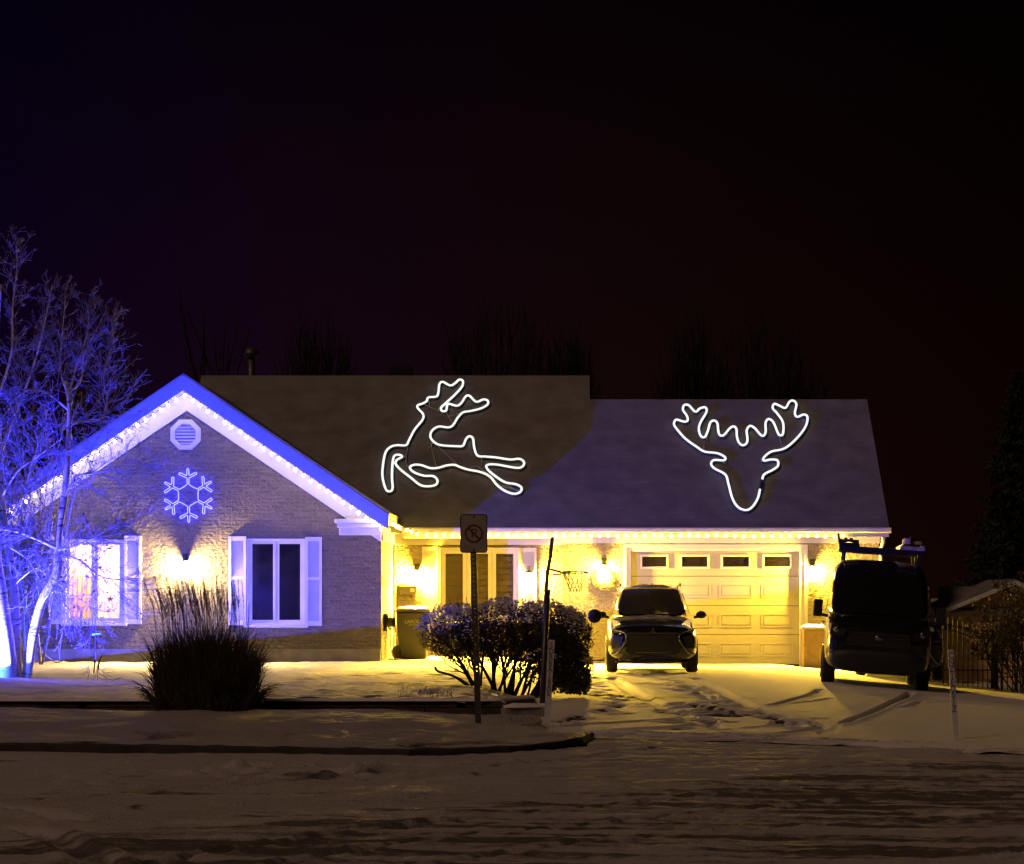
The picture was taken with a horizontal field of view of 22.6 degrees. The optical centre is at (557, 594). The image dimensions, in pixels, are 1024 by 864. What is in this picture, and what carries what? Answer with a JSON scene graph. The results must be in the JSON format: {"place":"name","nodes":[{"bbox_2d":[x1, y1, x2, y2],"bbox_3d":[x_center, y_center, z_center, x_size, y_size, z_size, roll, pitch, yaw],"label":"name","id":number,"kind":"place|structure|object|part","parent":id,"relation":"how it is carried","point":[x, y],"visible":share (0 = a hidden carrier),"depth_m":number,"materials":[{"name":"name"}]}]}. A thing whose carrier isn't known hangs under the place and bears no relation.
{"place":"outdoors","nodes":[
{"label":"outdoors","id":0,"kind":"place"},
{"bbox_2d":[0,387,108,664],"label":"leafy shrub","id":1,"kind":"object","parent":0,"point":[25,589],"visible":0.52,"depth_m":49.39,"materials":[{"name":"plant"}]},
{"bbox_2d":[0,656,525,702],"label":"lawn","id":2,"kind":"structure","parent":0,"point":[386,678],"depth_m":40.31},
{"bbox_2d":[37,648,63,662],"bbox_3d":[-10.319,1.244,52.230,0.589,0.301,0.181,0,0,10],"label":"extension cord","id":3,"kind":"object","parent":2,"relation":"on","point":[50,658],"visible":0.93,"depth_m":52.26,"materials":[{"name":"rubber"}]},
{"bbox_2d":[0,225,181,680],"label":"birch tree","id":4,"kind":"object","parent":2,"relation":"on","point":[10,653],"visible":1,"depth_m":39.85,"materials":[{"name":"white plant"}]},
{"bbox_2d":[91,633,101,672],"bbox_3d":[-8.166,1.153,45.343,0.123,0.935,0.155,0,0,30],"label":"floodlight","id":5,"kind":"object","parent":2,"relation":"on","point":[95,635],"visible":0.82,"depth_m":45.31,"materials":[{"name":"black metal"}]},
{"bbox_2d":[392,606,431,658],"bbox_3d":[-3.125,0.833,55.039,0.865,1.165,0.918,0,0,0],"label":"wheeled bin","id":6,"kind":"object","parent":2,"relation":"on","point":[408,646],"visible":0.81,"depth_m":54.72,"materials":[{"name":"plastic"}]},
{"bbox_2d":[398,684,566,731],"bbox_3d":[-1.269,1.446,33.332,1.443,0.372,8.339,0,0,-15],"label":"grass stubble","id":7,"kind":"object","parent":2,"relation":"on","point":[437,690],"depth_m":34.09,"materials":[{"name":"brown plant"}]},
{"bbox_2d":[413,596,609,697],"bbox_3d":[-0.682,0.824,37.876,2.915,1.609,2.243,0,0,0],"label":"clipped bush","id":8,"kind":"object","parent":2,"relation":"on","point":[572,670],"visible":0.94,"depth_m":37.67,"materials":[{"name":"green plant"}]},
{"bbox_2d":[490,695,537,707],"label":"edging curb","id":9,"kind":"structure","parent":2,"relation":"on","point":[505,700],"depth_m":33.98,"materials":[{"name":"concrete"}]},
{"bbox_2d":[0,707,585,748],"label":"verge","id":10,"kind":"structure","parent":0,"point":[373,728],"depth_m":28.45,"materials":[{"name":"white snow"}]},
{"bbox_2d":[119,575,292,711],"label":"ornamental grass","id":11,"kind":"object","parent":10,"relation":"on","point":[200,673],"depth_m":31.33,"materials":[{"name":"brown plant"}]},
{"bbox_2d":[0,697,501,714],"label":"timber edging","id":12,"kind":"object","parent":10,"relation":"on","point":[450,705],"visible":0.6,"depth_m":32.54,"materials":[{"name":"brown wood"}]},
{"bbox_2d":[460,514,486,723],"bbox_3d":[-0.970,0.470,29.692,0.316,2.801,0.057,0,0,0],"label":"parking sign","id":13,"kind":"object","parent":10,"relation":"on","point":[473,533],"visible":0.96,"depth_m":29.67,"materials":[{"name":"metal"}]},
{"bbox_2d":[501,703,544,716],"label":"edging block","id":14,"kind":"structure","parent":10,"relation":"on","point":[524,709],"depth_m":32.47,"materials":[{"name":"concrete"}]},
{"bbox_2d":[544,640,554,722],"bbox_3d":[-0.105,1.154,31.410,0.145,1.196,0.025,0,0,0],"label":"marker stake","id":15,"kind":"object","parent":10,"relation":"on","point":[549,678],"visible":0.97,"depth_m":31.40,"materials":[{"name":"grey wood"}]},
{"bbox_2d":[78,598,937,707],"bbox_3d":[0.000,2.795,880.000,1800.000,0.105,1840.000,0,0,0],"label":"ground","id":16,"kind":"structure","parent":0,"point":[266,704],"depth_m":66.00,"materials":[{"name":"white snow"}]},
{"bbox_2d":[0,738,1023,863],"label":"street","id":17,"kind":"structure","parent":0,"point":[620,801],"depth_m":19.90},
{"bbox_2d":[0,732,590,755],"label":"kerb","id":18,"kind":"structure","parent":17,"relation":"on","point":[142,748],"depth_m":26.47,"materials":[{"name":"grey concrete"}]},
{"bbox_2d":[0,0,1023,597],"label":"sky","id":19,"kind":"structure","parent":0,"point":[384,164],"materials":[{"name":"black"}]},
{"bbox_2d":[457,664,1023,753],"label":"driveway","id":20,"kind":"structure","parent":0,"point":[774,703],"depth_m":34.24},
{"bbox_2d":[539,537,588,702],"bbox_3d":[0.092,0.484,36.000,0.700,2.552,1.100,0,0,0],"label":"basketball hoop","id":21,"kind":"object","parent":20,"relation":"on","point":[544,643],"visible":0.98,"depth_m":35.96,"materials":[{"name":"paint"}]},
{"bbox_2d":[586,609,600,691],"bbox_3d":[0.566,0.899,40.000,0.244,1.342,0.040,0,0,0],"label":"driveway marker","id":22,"kind":"object","parent":20,"relation":"on","point":[594,615],"visible":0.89,"depth_m":39.98,"materials":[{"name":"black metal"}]},
{"bbox_2d":[600,581,706,671],"bbox_3d":[1.856,0.622,51.162,2.179,1.785,4.468,0,0,1],"label":"parked car","id":23,"kind":"object","parent":20,"relation":"on","point":[649,624],"visible":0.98,"depth_m":49.47,"materials":[{"name":"paint"}]},
{"bbox_3d":[2.568,0.185,51.665,0.146,0.420,1.850,0,0,1],"label":"side window","id":24,"kind":"part","parent":23,"relation":"part of","materials":[{"name":"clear glass"}]},
{"bbox_2d":[800,624,823,668],"bbox_3d":[5.564,1.184,55.705,0.538,1.072,0.530,0,0,0],"label":"storage cabinet","id":25,"kind":"object","parent":20,"relation":"on","point":[812,637],"visible":0.66,"depth_m":55.50,"materials":[{"name":"brown wood"}]},
{"bbox_3d":[5.584,1.208,55.492,0.378,0.825,0.014,0,0,0],"label":"door","id":26,"kind":"part","parent":25,"relation":"part of","materials":[{"name":"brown wood"}]},
{"bbox_2d":[813,533,945,689],"bbox_3d":[5.780,0.297,46.346,2.300,2.684,5.348,4,0,5],"label":"cargo van","id":27,"kind":"object","parent":20,"relation":"on","point":[875,621],"visible":0.99,"depth_m":44.53,"materials":[{"name":"black paint"}]},
{"bbox_2d":[838,537,859,545],"bbox_3d":[5.286,-0.947,46.502,0.393,0.150,0.950,4,0,5],"label":"equipment crate","id":28,"kind":"object","parent":27,"relation":"on","point":[845,540],"visible":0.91,"depth_m":46.08,"materials":[{"name":"black plastic"}]},
{"bbox_2d":[896,544,924,550],"bbox_3d":[6.470,-0.834,47.101,0.440,0.090,2.930,4,0,5],"label":"ladder","id":29,"kind":"object","parent":27,"relation":"on","point":[903,547],"visible":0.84,"depth_m":45.65,"materials":[{"name":"metal"}]},
{"bbox_3d":[6.602,0.130,45.420,0.021,0.553,1.050,0,0,6],"label":"side window","id":30,"kind":"part","parent":27,"relation":"part of","materials":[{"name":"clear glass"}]},
{"bbox_2d":[855,605,952,680],"bbox_3d":[7.149,0.817,53.648,2.179,1.785,4.468,4,0,5],"label":"parked car","id":31,"kind":"object","parent":20,"relation":"on","point":[936,660],"visible":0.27,"depth_m":51.88,"materials":[{"name":"paint"}]},
{"bbox_2d":[948,649,958,739],"bbox_3d":[4.397,1.213,28.410,0.133,1.206,0.025,0,0,0],"label":"marker stake","id":32,"kind":"object","parent":20,"relation":"on","point":[953,694],"visible":0.97,"depth_m":28.40,"materials":[{"name":"grey wood"}]},
{"bbox_2d":[902,535,921,545],"bbox_3d":[6.454,-0.972,46.599,0.335,0.170,1.331,4,0,5],"label":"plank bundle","id":33,"kind":"object","parent":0,"point":[912,542],"visible":0.97,"depth_m":46.02,"materials":[{"name":"brown wood"}]},
{"bbox_2d":[929,579,1023,684],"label":"shed","id":34,"kind":"structure","parent":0,"point":[956,602],"depth_m":58.00,"materials":[{"name":"brown wood"}]},
{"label":"yard","id":35,"kind":"structure","parent":0,"visible":0},
{"bbox_2d":[0,382,92,493],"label":"bare tree","id":36,"kind":"object","parent":35,"relation":"on","point":[74,404],"visible":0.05,"depth_m":59.92,"materials":[{"name":"plant"}]},
{"bbox_2d":[47,403,113,456],"bbox_3d":[-11.072,-1.005,61.740,2.495,7.444,2.893,0,0,35],"label":"bare tree","id":37,"kind":"object","parent":35,"relation":"on","point":[112,412],"visible":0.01,"depth_m":61.80,"materials":[{"name":"black plant"}]},
{"bbox_2d":[87,324,133,433],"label":"bare tree","id":38,"kind":"object","parent":35,"relation":"on","point":[127,384],"visible":0.12,"depth_m":77.95,"materials":[{"name":"black plant"}]},
{"bbox_2d":[179,292,250,381],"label":"bare tree","id":39,"kind":"object","parent":35,"relation":"on","point":[203,362],"visible":0.36,"depth_m":80.87,"materials":[{"name":"black plant"}]},
{"bbox_2d":[270,299,358,374],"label":"bare tree","id":40,"kind":"object","parent":35,"relation":"on","point":[306,368],"visible":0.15,"depth_m":81.56,"materials":[{"name":"black plant"}]},
{"bbox_2d":[0,347,890,669],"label":"house","id":41,"kind":"structure","parent":35,"relation":"on","point":[320,573],"depth_m":56.01,"materials":[{"name":"grey brick"}]},
{"bbox_2d":[61,539,126,625],"bbox_3d":[-9.551,-0.270,52.973,1.364,1.937,0.526,0,0,0],"label":"window","id":42,"kind":"structure","parent":41,"relation":"in","point":[116,617],"depth_m":53.14,"materials":[{"name":"white glass"}]},
{"bbox_2d":[108,563,112,601],"bbox_3d":[-9.257,-0.251,53.000,0.143,0.811,0.020,0,0,0],"label":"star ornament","id":43,"kind":"object","parent":41,"relation":"hanging from","point":[110,585],"visible":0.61,"depth_m":53.00,"materials":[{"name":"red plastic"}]},
{"bbox_2d":[181,554,188,574],"bbox_3d":[-7.671,-0.614,52.706,0.170,0.440,0.183,0,0,0],"label":"wall lantern","id":44,"kind":"object","parent":41,"relation":"attached to","point":[184,561],"depth_m":52.67,"materials":[{"name":"black metal"}]},
{"bbox_2d":[164,468,212,522],"bbox_3d":[-7.608,-2.040,52.771,1.003,1.126,0.054,0,0,0],"label":"neon snowflake","id":45,"kind":"object","parent":41,"relation":"attached to","point":[173,504],"visible":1,"depth_m":52.75,"materials":[{"name":"blue"}]},
{"bbox_2d":[11,391,388,530],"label":"string lights","id":46,"kind":"object","parent":41,"relation":"hanging from","point":[255,443],"visible":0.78,"depth_m":52.34,"materials":[{"name":"plastic"}]},
{"bbox_2d":[244,539,307,627],"bbox_3d":[-5.802,-0.233,52.805,1.329,1.833,0.190,0,0,0],"label":"window","id":47,"kind":"structure","parent":41,"relation":"in","point":[275,567],"depth_m":52.83,"materials":[{"name":"white paint"}]},
{"bbox_2d":[383,612,396,659],"bbox_3d":[-3.460,0.884,53.468,0.349,1.034,0.738,0,0,-17],"label":"hose reel","id":48,"kind":"object","parent":41,"relation":"attached to","point":[388,622],"visible":0.97,"depth_m":53.44,"materials":[{"name":"black plastic"}]},
{"bbox_2d":[399,584,415,596],"bbox_3d":[-3.331,-0.057,56.919,0.375,0.343,0.158,0,0,0],"label":"mailbox","id":49,"kind":"object","parent":41,"relation":"attached to","point":[408,589],"visible":1,"depth_m":56.86,"materials":[{"name":"metal"}]},
{"bbox_2d":[413,564,420,582],"bbox_3d":[-3.123,-0.457,56.907,0.170,0.440,0.183,0,0,0],"label":"wall lantern","id":50,"kind":"object","parent":41,"relation":"attached to","point":[417,570],"depth_m":56.87,"materials":[{"name":"white glass"}]},
{"bbox_2d":[381,378,524,495],"bbox_3d":[-2.318,-3.611,58.101,3.198,2.909,4.003,0,0,0],"label":"neon reindeer","id":51,"kind":"object","parent":41,"relation":"on","point":[456,465],"visible":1,"depth_m":57.30,"materials":[{"name":"white plastic"}]},
{"bbox_2d":[437,548,518,623],"bbox_3d":[-1.735,-0.197,56.899,1.873,1.684,0.201,0,0,0],"label":"window","id":52,"kind":"structure","parent":41,"relation":"in","point":[451,560],"depth_m":56.97,"materials":[{"name":"white paint"}]},
{"bbox_2d":[526,566,531,585],"bbox_3d":[-0.632,-0.407,56.907,0.170,0.440,0.183,0,0,0],"label":"wall lantern","id":53,"kind":"object","parent":41,"relation":"attached to","point":[529,576],"depth_m":56.87,"materials":[{"name":"white glass"}]},
{"bbox_2d":[592,568,615,590],"bbox_3d":[1.021,-0.350,55.957,0.539,0.566,0.115,0,0,0],"label":"wreath","id":54,"kind":"object","parent":41,"relation":"attached to","point":[596,584],"visible":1,"depth_m":55.95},
{"bbox_2d":[601,558,607,577],"bbox_3d":[1.018,-0.574,55.882,0.170,0.440,0.233,0,0,0],"label":"wall lantern","id":55,"kind":"object","parent":41,"relation":"attached to","point":[604,564],"depth_m":55.83,"materials":[{"name":"white glass"}]},
{"bbox_2d":[391,520,843,537],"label":"string lights","id":56,"kind":"object","parent":41,"relation":"hanging from","point":[395,524],"visible":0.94,"depth_m":55.13,"materials":[{"name":"plastic"}]},
{"bbox_2d":[631,552,798,663],"bbox_3d":[3.453,0.299,56.180,3.695,2.472,0.080,0,0,0],"label":"garage door","id":57,"kind":"structure","parent":41,"relation":"in","point":[749,600],"depth_m":56.16,"materials":[{"name":"paint"}]},
{"bbox_2d":[673,399,808,511],"bbox_3d":[4.197,-3.149,57.459,3.125,2.735,3.764,0,0,0],"label":"neon stag head","id":58,"kind":"object","parent":41,"relation":"on","point":[724,459],"visible":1,"depth_m":58.06},
{"bbox_2d":[808,559,815,578],"bbox_3d":[5.565,-0.549,55.907,0.170,0.440,0.183,0,0,0],"label":"wall lantern","id":59,"kind":"object","parent":41,"relation":"attached to","point":[812,566],"depth_m":55.88,"materials":[{"name":"white glass"}]},
{"bbox_2d":[423,287,568,374],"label":"bare tree","id":60,"kind":"object","parent":35,"relation":"on","point":[482,362],"visible":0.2,"depth_m":81.72,"materials":[{"name":"black plant"}]},
{"bbox_2d":[538,309,609,398],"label":"bare tree","id":61,"kind":"object","parent":35,"relation":"on","point":[571,366],"visible":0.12,"depth_m":82.82,"materials":[{"name":"black plant"}]},
{"bbox_2d":[645,289,741,398],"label":"bare tree","id":62,"kind":"object","parent":35,"relation":"on","point":[680,385],"visible":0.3,"depth_m":81.63,"materials":[{"name":"black plant"}]},
{"bbox_2d":[704,294,844,398],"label":"bare tree","id":63,"kind":"object","parent":35,"relation":"on","point":[775,391],"visible":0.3,"depth_m":82.60,"materials":[{"name":"black plant"}]},
{"bbox_2d":[942,614,1023,689],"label":"iron fence","id":64,"kind":"object","parent":35,"relation":"on","point":[977,669],"visible":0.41,"depth_m":50.49,"materials":[{"name":"black metal"}]},
{"bbox_2d":[951,368,1023,585],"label":"spruce tree","id":65,"kind":"object","parent":35,"relation":"on","point":[1008,523],"visible":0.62,"depth_m":71.77,"materials":[{"name":"green plant"}]},
{"bbox_2d":[959,566,1023,692],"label":"twiggy shrub","id":66,"kind":"object","parent":35,"relation":"on","point":[1012,629],"visible":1,"depth_m":48.97,"materials":[{"name":"brown plant"}]}
]}

